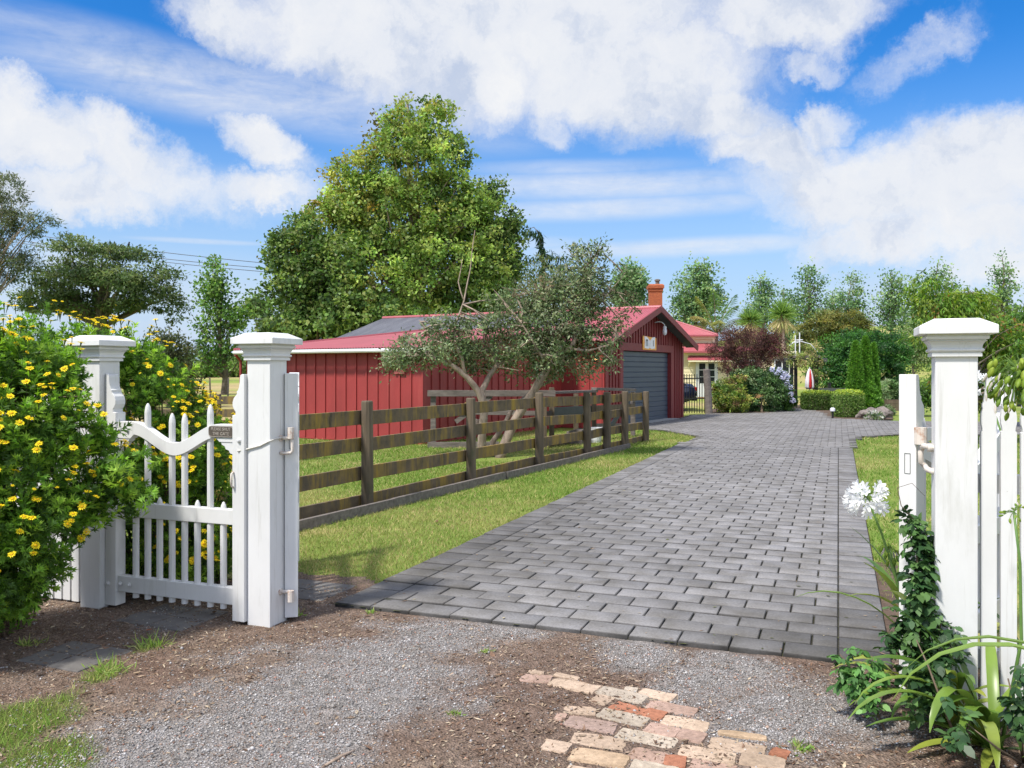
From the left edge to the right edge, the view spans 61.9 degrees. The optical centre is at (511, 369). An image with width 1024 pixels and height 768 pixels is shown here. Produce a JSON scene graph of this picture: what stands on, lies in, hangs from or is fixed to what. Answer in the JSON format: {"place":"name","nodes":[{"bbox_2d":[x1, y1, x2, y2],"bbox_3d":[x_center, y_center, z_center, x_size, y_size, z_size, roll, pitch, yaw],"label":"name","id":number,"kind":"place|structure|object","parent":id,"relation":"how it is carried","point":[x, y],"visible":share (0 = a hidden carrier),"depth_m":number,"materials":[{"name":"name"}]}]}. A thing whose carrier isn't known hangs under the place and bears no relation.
{"place":"outdoors","nodes":[
{"label":"outdoors","id":0,"kind":"place"},
{"bbox_2d":[0,638,161,767],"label":"verge grass","id":1,"kind":"structure","parent":0,"point":[38,720],"depth_m":3.48,"materials":[{"name":"green plant"}]},
{"bbox_2d":[0,229,259,262],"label":"power line","id":2,"kind":"object","parent":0,"point":[175,253],"visible":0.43,"depth_m":61.99,"materials":[{"name":"black metal"}]},
{"bbox_2d":[5,240,263,271],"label":"power line","id":3,"kind":"object","parent":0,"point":[161,261],"visible":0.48,"depth_m":61.99,"materials":[{"name":"black metal"}]},
{"bbox_2d":[16,579,355,672],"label":"path","id":4,"kind":"structure","parent":0,"point":[72,663],"depth_m":4.98,"materials":[{"name":"stone"}]},
{"bbox_2d":[0,572,1023,767],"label":"gravel ground","id":5,"kind":"structure","parent":0,"point":[443,755],"depth_m":3.89,"materials":[{"name":"grey gravel"}]},
{"bbox_2d":[12,635,48,646],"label":"weed","id":6,"kind":"object","parent":5,"relation":"on","point":[26,642],"visible":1,"depth_m":4.61,"materials":[{"name":"green plant"}]},
{"bbox_2d":[3,374,79,601],"bbox_3d":[-4.093,0.744,5.970,2.970,1.460,0.076,0,0,21],"label":"picket fence","id":7,"kind":"object","parent":5,"relation":"on","point":[70,590],"visible":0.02,"depth_m":5.44,"materials":[{"name":"white paint"}]},
{"bbox_2d":[0,296,164,637],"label":"daisy bush","id":8,"kind":"object","parent":5,"relation":"on","point":[33,445],"visible":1,"depth_m":4.46,"materials":[{"name":"green plant"}]},
{"bbox_2d":[63,335,135,608],"bbox_3d":[-2.604,0.666,5.396,0.292,1.768,0.292,0,0,21],"label":"gate post","id":9,"kind":"object","parent":5,"relation":"on","point":[104,353],"visible":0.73,"depth_m":5.31,"materials":[{"name":"white paint"}]},
{"bbox_2d":[81,652,136,680],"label":"weed","id":10,"kind":"object","parent":5,"relation":"on","point":[110,662],"visible":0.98,"depth_m":4.19,"materials":[{"name":"green plant"}]},
{"bbox_2d":[0,300,234,582],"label":"daisy bush","id":11,"kind":"object","parent":5,"relation":"on","point":[151,383],"visible":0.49,"depth_m":5.68,"materials":[{"name":"green plant"}]},
{"bbox_2d":[122,625,176,653],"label":"weed","id":12,"kind":"object","parent":5,"relation":"on","point":[151,643],"visible":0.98,"depth_m":4.57,"materials":[{"name":"green plant"}]},
{"bbox_2d":[230,332,302,627],"bbox_3d":[-1.434,0.666,5.015,0.305,1.768,0.292,0,0,21],"label":"gate post","id":13,"kind":"object","parent":5,"relation":"on","point":[266,355],"visible":0.92,"depth_m":4.95,"materials":[{"name":"white paint"}]},
{"bbox_2d":[105,374,246,621],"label":"pedestrian gate","id":14,"kind":"structure","parent":13,"relation":"attached to","point":[232,439],"depth_m":5.14,"materials":[{"name":"white paint"}]},
{"bbox_2d":[237,437,282,451],"bbox_3d":[-1.457,0.434,4.943,0.268,0.086,0.092,0,0,-10],"label":"cord","id":15,"kind":"object","parent":13,"relation":"attached to","point":[261,444],"visible":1,"depth_m":4.94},
{"bbox_2d":[285,373,298,617],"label":"driveway gate","id":16,"kind":"structure","parent":13,"relation":"attached to","point":[291,486],"depth_m":5.03,"materials":[{"name":"white paint"}]},
{"bbox_2d":[324,749,355,766],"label":"stick","id":17,"kind":"object","parent":5,"relation":"on","point":[338,758],"visible":1,"depth_m":3.25,"materials":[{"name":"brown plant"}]},
{"bbox_2d":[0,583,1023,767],"bbox_3d":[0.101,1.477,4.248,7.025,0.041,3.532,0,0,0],"label":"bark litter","id":18,"kind":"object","parent":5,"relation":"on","point":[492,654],"visible":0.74,"depth_m":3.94,"materials":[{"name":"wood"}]},
{"bbox_2d":[778,736,814,755],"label":"weed","id":19,"kind":"object","parent":5,"relation":"on","point":[801,748],"visible":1,"depth_m":3.33,"materials":[{"name":"green plant"}]},
{"bbox_2d":[826,646,891,730],"bbox_3d":[1.464,1.344,3.616,0.220,0.318,0.295,0,0,-37],"label":"sapling sprig","id":20,"kind":"object","parent":5,"relation":"on","point":[856,680],"visible":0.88,"depth_m":3.58,"materials":[{"name":"green plant"}]},
{"bbox_2d":[841,479,898,691],"bbox_3d":[1.774,0.996,3.864,0.539,1.007,0.280,0,0,16],"label":"agapanthus","id":21,"kind":"object","parent":5,"relation":"on","point":[859,495],"visible":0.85,"depth_m":3.88,"materials":[{"name":"white plant"}]},
{"bbox_2d":[794,527,998,631],"bbox_3d":[1.769,1.132,3.983,0.640,0.736,0.917,0,0,-29],"label":"agapanthus","id":22,"kind":"object","parent":5,"relation":"on","point":[884,575],"visible":0.26,"depth_m":3.98,"materials":[{"name":"green plant"}]},
{"bbox_2d":[832,661,1012,729],"bbox_3d":[1.752,1.328,3.571,0.701,0.344,0.750,0,0,0],"label":"agapanthus","id":23,"kind":"object","parent":5,"relation":"on","point":[959,680],"visible":0.27,"depth_m":3.47,"materials":[{"name":"green plant"}]},
{"bbox_2d":[873,483,974,760],"bbox_3d":[1.694,0.999,3.513,0.397,1.012,0.554,0,0,0],"label":"climbing shrub","id":24,"kind":"object","parent":5,"relation":"on","point":[921,588],"visible":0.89,"depth_m":3.56,"materials":[{"name":"green plant"}]},
{"bbox_2d":[847,502,1023,767],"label":"agapanthus","id":25,"kind":"object","parent":5,"relation":"on","point":[991,725],"visible":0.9,"depth_m":3.33,"materials":[{"name":"green plant"}]},
{"bbox_2d":[892,353,1023,756],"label":"agapanthus","id":26,"kind":"object","parent":5,"relation":"on","point":[1015,367],"visible":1,"depth_m":2.91,"materials":[{"name":"green plant"}]},
{"bbox_2d":[933,664,1023,763],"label":"climbing shrub","id":27,"kind":"object","parent":5,"relation":"on","point":[1016,721],"visible":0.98,"depth_m":2.99,"materials":[{"name":"green plant"}]},
{"bbox_2d":[978,370,1018,668],"bbox_3d":[2.453,0.749,4.051,0.823,1.503,0.829,0,0,-26],"label":"agapanthus","id":28,"kind":"object","parent":5,"relation":"on","point":[980,377],"visible":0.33,"depth_m":4.04,"materials":[{"name":"green plant"}]},
{"bbox_2d":[978,374,1023,721],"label":"picket fence","id":29,"kind":"object","parent":5,"relation":"on","point":[1007,483],"visible":0.63,"depth_m":3.56,"materials":[{"name":"white paint"}]},
{"bbox_2d":[0,0,1023,361],"label":"sky","id":30,"kind":"structure","parent":0,"point":[747,136],"materials":[{"name":"blue"}]},
{"bbox_2d":[120,325,1016,628],"bbox_3d":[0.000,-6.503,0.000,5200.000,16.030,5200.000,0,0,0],"label":"ground","id":31,"kind":"structure","parent":0,"point":[216,385],"depth_m":64.48,"materials":[{"name":"green plant"}]},
{"bbox_2d":[0,169,66,293],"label":"pine tree","id":32,"kind":"object","parent":31,"relation":"on","point":[9,221],"visible":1,"depth_m":39.87,"materials":[{"name":"green plant"}]},
{"bbox_2d":[0,231,198,334],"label":"macrocarpa","id":33,"kind":"object","parent":31,"relation":"on","point":[106,278],"visible":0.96,"depth_m":43.05,"materials":[{"name":"green plant"}]},
{"bbox_2d":[141,320,205,407],"bbox_3d":[-13.910,-0.181,33.989,3.511,3.662,2.680,0,0,-12],"label":"broadleaf tree","id":34,"kind":"object","parent":31,"relation":"on","point":[179,352],"visible":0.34,"depth_m":33.90,"materials":[{"name":"green plant"}]},
{"bbox_2d":[129,377,238,395],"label":"wire fence","id":35,"kind":"object","parent":31,"relation":"on","point":[210,380],"visible":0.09,"depth_m":47.97,"materials":[{"name":"brown wood"}]},
{"bbox_2d":[191,365,217,377],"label":"hedge tree","id":36,"kind":"object","parent":31,"relation":"on","point":[206,375],"visible":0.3,"depth_m":118.78,"materials":[{"name":"green plant"}]},
{"bbox_2d":[185,253,254,394],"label":"poplar","id":37,"kind":"object","parent":31,"relation":"on","point":[215,291],"visible":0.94,"depth_m":51.70,"materials":[{"name":"green plant"}]},
{"bbox_2d":[218,354,245,376],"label":"hedge tree","id":38,"kind":"object","parent":31,"relation":"on","point":[235,372],"visible":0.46,"depth_m":116.93,"materials":[{"name":"green plant"}]},
{"bbox_2d":[240,293,275,332],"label":"hedge tree","id":39,"kind":"object","parent":31,"relation":"on","point":[249,299],"visible":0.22,"depth_m":59.52,"materials":[{"name":"green plant"}]},
{"bbox_2d":[239,205,409,340],"bbox_3d":[-7.282,-2.607,34.349,7.085,8.515,5.512,0,0,0],"label":"broadleaf tree","id":40,"kind":"object","parent":31,"relation":"on","point":[313,311],"visible":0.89,"depth_m":33.98,"materials":[{"name":"green plant"}]},
{"bbox_2d":[256,91,522,322],"bbox_3d":[-4.905,-5.355,37.326,10.028,14.010,9.394,0,0,26],"label":"broadleaf tree","id":41,"kind":"object","parent":31,"relation":"on","point":[422,246],"visible":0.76,"depth_m":36.58,"materials":[{"name":"green plant"}]},
{"bbox_2d":[232,305,698,444],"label":"red barn","id":42,"kind":"structure","parent":31,"relation":"on","point":[335,375],"depth_m":19.60,"materials":[{"name":"paint"}]},
{"bbox_2d":[623,351,667,422],"bbox_3d":[3.770,0.494,24.224,0.015,2.012,3.646,0,0,30],"label":"garage door","id":43,"kind":"structure","parent":42,"relation":"in","point":[642,371],"depth_m":24.51,"materials":[{"name":"grey metal"}]},
{"bbox_2d":[642,336,655,349],"bbox_3d":[3.902,-0.760,24.175,0.023,0.390,1.040,0,0,30],"label":"barn sign","id":44,"kind":"object","parent":42,"relation":"attached to","point":[648,343],"visible":1,"depth_m":24.07,"materials":[{"name":"orange ceramic"}]},
{"bbox_2d":[426,168,534,313],"bbox_3d":[-1.680,-3.699,38.401,5.449,10.698,5.084,0,0,0],"label":"broadleaf tree","id":45,"kind":"object","parent":31,"relation":"on","point":[512,227],"visible":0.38,"depth_m":38.21,"materials":[{"name":"green plant"}]},
{"bbox_2d":[523,227,567,289],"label":"weeping conifer","id":46,"kind":"object","parent":31,"relation":"on","point":[540,245],"visible":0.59,"depth_m":44.95,"materials":[{"name":"green plant"}]},
{"bbox_2d":[510,250,616,310],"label":"olive tree","id":47,"kind":"object","parent":31,"relation":"on","point":[533,271],"visible":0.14,"depth_m":43.44,"materials":[{"name":"green plant"}]},
{"bbox_2d":[605,255,651,306],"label":"poplar","id":48,"kind":"object","parent":31,"relation":"on","point":[640,280],"visible":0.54,"depth_m":69.38,"materials":[{"name":"green plant"}]},
{"bbox_2d":[685,383,696,401],"bbox_3d":[4.785,0.813,32.602,4.270,1.366,1.808,0,0,-4],"label":"parked car","id":49,"kind":"object","parent":31,"relation":"on","point":[691,391],"visible":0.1,"depth_m":31.92,"materials":[{"name":"blue paint"}]},
{"bbox_2d":[662,251,731,331],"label":"poplar","id":50,"kind":"object","parent":31,"relation":"on","point":[686,304],"visible":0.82,"depth_m":77.43,"materials":[{"name":"green plant"}]},
{"bbox_2d":[647,279,796,397],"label":"cream house","id":51,"kind":"structure","parent":31,"relation":"on","point":[696,363],"depth_m":45.91,"materials":[{"name":"paint"}]},
{"bbox_2d":[698,362,706,396],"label":"french door","id":52,"kind":"structure","parent":51,"relation":"in","point":[701,365],"depth_m":45.83,"materials":[{"name":"white paint"}]},
{"bbox_2d":[707,362,715,382],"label":"french door","id":53,"kind":"structure","parent":51,"relation":"in","point":[710,365],"depth_m":45.80,"materials":[{"name":"white paint"}]},
{"bbox_2d":[774,360,789,376],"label":"window","id":54,"kind":"structure","parent":51,"relation":"in","point":[784,366],"depth_m":45.61,"materials":[{"name":"white paint"}]},
{"bbox_2d":[690,291,757,345],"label":"palm tree","id":55,"kind":"object","parent":31,"relation":"on","point":[720,322],"visible":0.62,"depth_m":55.99,"materials":[{"name":"green plant"}]},
{"bbox_2d":[734,305,766,344],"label":"cabbage tree","id":56,"kind":"object","parent":31,"relation":"on","point":[749,317],"visible":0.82,"depth_m":47.82,"materials":[{"name":"green plant"}]},
{"bbox_2d":[739,270,784,334],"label":"poplar","id":57,"kind":"object","parent":31,"relation":"on","point":[760,299],"visible":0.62,"depth_m":95.58,"materials":[{"name":"green plant"}]},
{"bbox_2d":[763,297,800,350],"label":"cabbage tree","id":58,"kind":"object","parent":31,"relation":"on","point":[781,310],"visible":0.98,"depth_m":46.85,"materials":[{"name":"green plant"}]},
{"bbox_2d":[768,288,802,350],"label":"poplar","id":59,"kind":"object","parent":31,"relation":"on","point":[784,293],"visible":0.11,"depth_m":101.63,"materials":[{"name":"green plant"}]},
{"bbox_2d":[783,256,834,341],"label":"poplar","id":60,"kind":"object","parent":31,"relation":"on","point":[810,304],"visible":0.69,"depth_m":94.69,"materials":[{"name":"green plant"}]},
{"bbox_2d":[815,289,847,344],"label":"poplar","id":61,"kind":"object","parent":31,"relation":"on","point":[833,305],"visible":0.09,"depth_m":103.68,"materials":[{"name":"green plant"}]},
{"bbox_2d":[789,306,886,352],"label":"spreading conifer","id":62,"kind":"object","parent":31,"relation":"on","point":[826,322],"visible":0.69,"depth_m":51.25,"materials":[{"name":"green plant"}]},
{"bbox_2d":[823,267,878,327],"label":"poplar","id":63,"kind":"object","parent":31,"relation":"on","point":[850,302],"visible":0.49,"depth_m":96.52,"materials":[{"name":"green plant"}]},
{"bbox_2d":[859,267,914,338],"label":"poplar","id":64,"kind":"object","parent":31,"relation":"on","point":[891,308],"visible":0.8,"depth_m":94.64,"materials":[{"name":"green plant"}]},
{"bbox_2d":[896,326,930,373],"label":"broadleaf tree","id":65,"kind":"object","parent":31,"relation":"on","point":[925,360],"visible":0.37,"depth_m":61.73,"materials":[{"name":"green plant"}]},
{"bbox_2d":[895,281,931,337],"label":"poplar","id":66,"kind":"object","parent":31,"relation":"on","point":[909,315],"visible":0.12,"depth_m":100.83,"materials":[{"name":"green plant"}]},
{"bbox_2d":[906,256,964,329],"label":"poplar","id":67,"kind":"object","parent":31,"relation":"on","point":[944,272],"visible":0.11,"depth_m":91.85,"materials":[{"name":"green plant"}]},
{"bbox_2d":[914,318,998,720],"bbox_3d":[1.890,0.666,3.649,0.292,1.768,0.292,0,0,21],"label":"gate post","id":68,"kind":"object","parent":31,"relation":"on","point":[955,348],"visible":0.62,"depth_m":3.57,"materials":[{"name":"white paint"}]},
{"bbox_2d":[899,374,1014,688],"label":"driveway gate","id":69,"kind":"structure","parent":68,"relation":"attached to","point":[914,432],"depth_m":3.84,"materials":[{"name":"white paint"}]},
{"bbox_2d":[933,291,1020,322],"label":"macrocarpa","id":70,"kind":"object","parent":31,"relation":"on","point":[1000,312],"visible":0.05,"depth_m":57.32,"materials":[{"name":"green plant"}]},
{"bbox_2d":[984,247,1023,315],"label":"poplar","id":71,"kind":"object","parent":31,"relation":"on","point":[1004,296],"visible":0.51,"depth_m":87.75,"materials":[{"name":"green plant"}]},
{"bbox_2d":[984,299,1023,404],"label":"broadleaf tree","id":72,"kind":"object","parent":31,"relation":"on","point":[1016,314],"visible":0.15,"depth_m":21.96,"materials":[{"name":"green plant"}]},
{"bbox_2d":[126,405,1020,647],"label":"lawn","id":73,"kind":"structure","parent":0,"point":[927,416],"depth_m":9.30,"materials":[{"name":"green plant"}]},
{"bbox_2d":[123,394,235,449],"bbox_3d":[-5.900,1.000,13.950,4.600,1.200,0.200,0,0,0],"label":"yard fence","id":74,"kind":"object","parent":73,"relation":"on","point":[226,412],"visible":0.1,"depth_m":13.91,"materials":[{"name":"brown wood"}]},
{"bbox_2d":[189,391,648,535],"bbox_3d":[0.058,0.968,12.511,0.175,1.266,12.210,0,0,27],"label":"post and rail fence","id":75,"kind":"object","parent":73,"relation":"on","point":[366,417],"visible":0.73,"depth_m":10.94,"materials":[{"name":"brown wood"}]},
{"bbox_2d":[299,443,629,531],"bbox_3d":[-0.138,1.466,11.571,0.069,0.148,10.535,0,0,27],"label":"timber edging","id":76,"kind":"object","parent":73,"relation":"on","point":[335,516],"visible":0.49,"depth_m":10.03,"materials":[{"name":"grey wood"}]},
{"bbox_2d":[369,230,643,457],"bbox_3d":[-0.078,-0.408,14.653,4.682,3.959,1.912,0,0,0],"label":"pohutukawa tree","id":77,"kind":"object","parent":73,"relation":"on","point":[582,303],"visible":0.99,"depth_m":14.49,"materials":[{"name":"green plant"}]},
{"bbox_2d":[427,387,635,447],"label":"stock yard rails","id":78,"kind":"object","parent":73,"relation":"on","point":[552,411],"visible":0.51,"depth_m":16.43,"materials":[{"name":"wood"}]},
{"bbox_2d":[566,429,582,444],"bbox_3d":[1.312,1.350,17.270,0.329,0.300,0.350,0,0,23],"label":"trough","id":79,"kind":"object","parent":73,"relation":"on","point":[579,441],"visible":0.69,"depth_m":17.10,"materials":[{"name":"grey concrete"}]},
{"bbox_2d":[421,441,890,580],"bbox_3d":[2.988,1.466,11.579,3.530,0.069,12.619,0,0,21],"label":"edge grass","id":80,"kind":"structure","parent":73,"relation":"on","point":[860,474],"depth_m":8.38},
{"bbox_2d":[800,327,919,389],"bbox_3d":[15.119,-0.154,36.820,5.374,3.607,3.995,0,0,0],"label":"dome tree","id":81,"kind":"object","parent":73,"relation":"on","point":[892,360],"visible":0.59,"depth_m":36.53,"materials":[{"name":"green plant"}]},
{"bbox_2d":[881,378,892,405],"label":"feather shrub","id":82,"kind":"object","parent":73,"relation":"on","point":[885,395],"visible":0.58,"depth_m":31.65,"materials":[{"name":"green plant"}]},
{"bbox_2d":[882,377,898,399],"bbox_3d":[14.275,0.933,31.995,1.030,1.434,0.988,0,0,0],"label":"sapling","id":83,"kind":"object","parent":73,"relation":"on","point":[894,392],"visible":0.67,"depth_m":31.80,"materials":[{"name":"green plant"}]},
{"bbox_2d":[883,400,898,410],"bbox_3d":[14.094,1.298,31.485,0.620,0.396,0.400,0,0,6],"label":"timber planter","id":84,"kind":"object","parent":73,"relation":"on","point":[895,403],"visible":0.41,"depth_m":31.29,"materials":[{"name":"wood"}]},
{"bbox_2d":[820,382,1020,406],"bbox_3d":[20.780,1.060,34.950,16.000,1.080,0.160,0,0,4],"label":"black rail fence","id":85,"kind":"object","parent":73,"relation":"on","point":[828,388],"visible":0.11,"depth_m":35.40,"materials":[{"name":"metal"}]},
{"bbox_2d":[919,378,930,413],"bbox_3d":[13.210,0.928,27.487,1.342,1.445,1.289,0,0,38],"label":"sapling","id":86,"kind":"object","parent":73,"relation":"on","point":[924,394],"visible":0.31,"depth_m":27.24,"materials":[{"name":"green plant"}]},
{"bbox_2d":[889,267,1023,413],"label":"broadleaf tree","id":87,"kind":"object","parent":73,"relation":"on","point":[951,305],"visible":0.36,"depth_m":16.86,"materials":[{"name":"green plant"}]},
{"bbox_2d":[519,670,790,767],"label":"brick paving","id":88,"kind":"structure","parent":0,"point":[695,733],"depth_m":3.44,"materials":[{"name":"beige brick"}]},
{"bbox_2d":[335,408,1020,669],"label":"driveway","id":89,"kind":"structure","parent":0,"point":[625,579],"depth_m":6.66,"materials":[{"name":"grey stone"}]},
{"bbox_2d":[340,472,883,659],"bbox_3d":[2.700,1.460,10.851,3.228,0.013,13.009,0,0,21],"label":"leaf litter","id":90,"kind":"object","parent":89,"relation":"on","point":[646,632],"visible":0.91,"depth_m":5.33,"materials":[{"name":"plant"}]},
{"bbox_2d":[713,405,999,673],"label":"soil","id":91,"kind":"structure","parent":0,"point":[883,593],"depth_m":5.80,"materials":[{"name":"brown soil"}]},
{"bbox_2d":[684,374,704,412],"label":"iron gate","id":92,"kind":"structure","parent":91,"relation":"on","point":[694,398],"depth_m":28.78,"materials":[{"name":"black metal"}]},
{"bbox_2d":[703,369,712,413],"bbox_3d":[6.560,0.788,28.572,0.318,1.635,0.250,0,0,0],"label":"timber gate post","id":93,"kind":"object","parent":91,"relation":"on","point":[707,391],"visible":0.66,"depth_m":28.47,"materials":[{"name":"grey wood"}]},
{"bbox_2d":[711,373,754,412],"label":"variegated shrub","id":94,"kind":"object","parent":91,"relation":"on","point":[728,396],"visible":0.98,"depth_m":29.24,"materials":[{"name":"green plant"}]},
{"bbox_2d":[703,321,790,409],"bbox_3d":[8.715,-0.074,31.510,3.095,3.448,2.599,0,0,-36],"label":"maroon shrub","id":95,"kind":"object","parent":91,"relation":"on","point":[730,349],"visible":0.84,"depth_m":31.18,"materials":[{"name":"brown plant"}]},
{"bbox_2d":[730,365,793,411],"bbox_3d":[8.809,0.674,30.314,2.351,1.953,2.186,0,0,27],"label":"box shrub","id":96,"kind":"object","parent":91,"relation":"on","point":[758,383],"visible":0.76,"depth_m":29.94,"materials":[{"name":"green plant"}]},
{"bbox_2d":[769,366,798,410],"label":"hydrangea bush","id":97,"kind":"object","parent":91,"relation":"on","point":[793,401],"visible":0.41,"depth_m":30.31,"materials":[{"name":"green plant"}]},
{"bbox_2d":[781,333,826,407],"bbox_3d":[11.395,0.025,33.414,1.600,2.950,1.550,0,0,8],"label":"garden pergola","id":98,"kind":"object","parent":91,"relation":"on","point":[795,374],"visible":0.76,"depth_m":33.20,"materials":[{"name":"white wood"}]},
{"bbox_2d":[783,339,825,389],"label":"vine","id":99,"kind":"object","parent":98,"relation":"attached to","point":[799,363],"visible":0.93,"depth_m":32.79,"materials":[{"name":"green plant"}]},
{"bbox_2d":[805,367,813,389],"bbox_3d":[11.230,0.700,32.197,0.357,1.600,0.295,0,0,0],"label":"folded parasol","id":100,"kind":"object","parent":91,"relation":"on","point":[809,382],"visible":0.99,"depth_m":32.10,"materials":[{"name":"white fabric"}]},
{"bbox_2d":[799,390,832,409],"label":"hedge","id":101,"kind":"object","parent":91,"relation":"on","point":[807,401],"visible":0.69,"depth_m":31.02,"materials":[{"name":"green plant"}]},
{"bbox_2d":[830,389,865,417],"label":"box bush","id":102,"kind":"object","parent":91,"relation":"on","point":[851,406],"visible":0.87,"depth_m":26.26,"materials":[{"name":"green plant"}]},
{"bbox_2d":[844,335,883,409],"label":"conifer spires","id":103,"kind":"object","parent":91,"relation":"on","point":[863,355],"visible":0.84,"depth_m":28.35,"materials":[{"name":"green plant"}]},
{"bbox_2d":[863,409,884,419],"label":"ground plant","id":104,"kind":"object","parent":91,"relation":"on","point":[879,415],"visible":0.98,"depth_m":25.19,"materials":[{"name":"green plant"}]},
{"bbox_2d":[876,407,892,417],"bbox_3d":[11.464,1.377,26.320,0.596,0.473,0.602,0,0,10],"label":"rock","id":105,"kind":"object","parent":91,"relation":"on","point":[889,413],"visible":0.42,"depth_m":26.10,"materials":[{"name":"grey stone"}]},
{"bbox_2d":[854,434,1019,615],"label":"clipped lawn grass","id":106,"kind":"structure","parent":0,"point":[928,479],"depth_m":11.88,"materials":[{"name":"green plant"}]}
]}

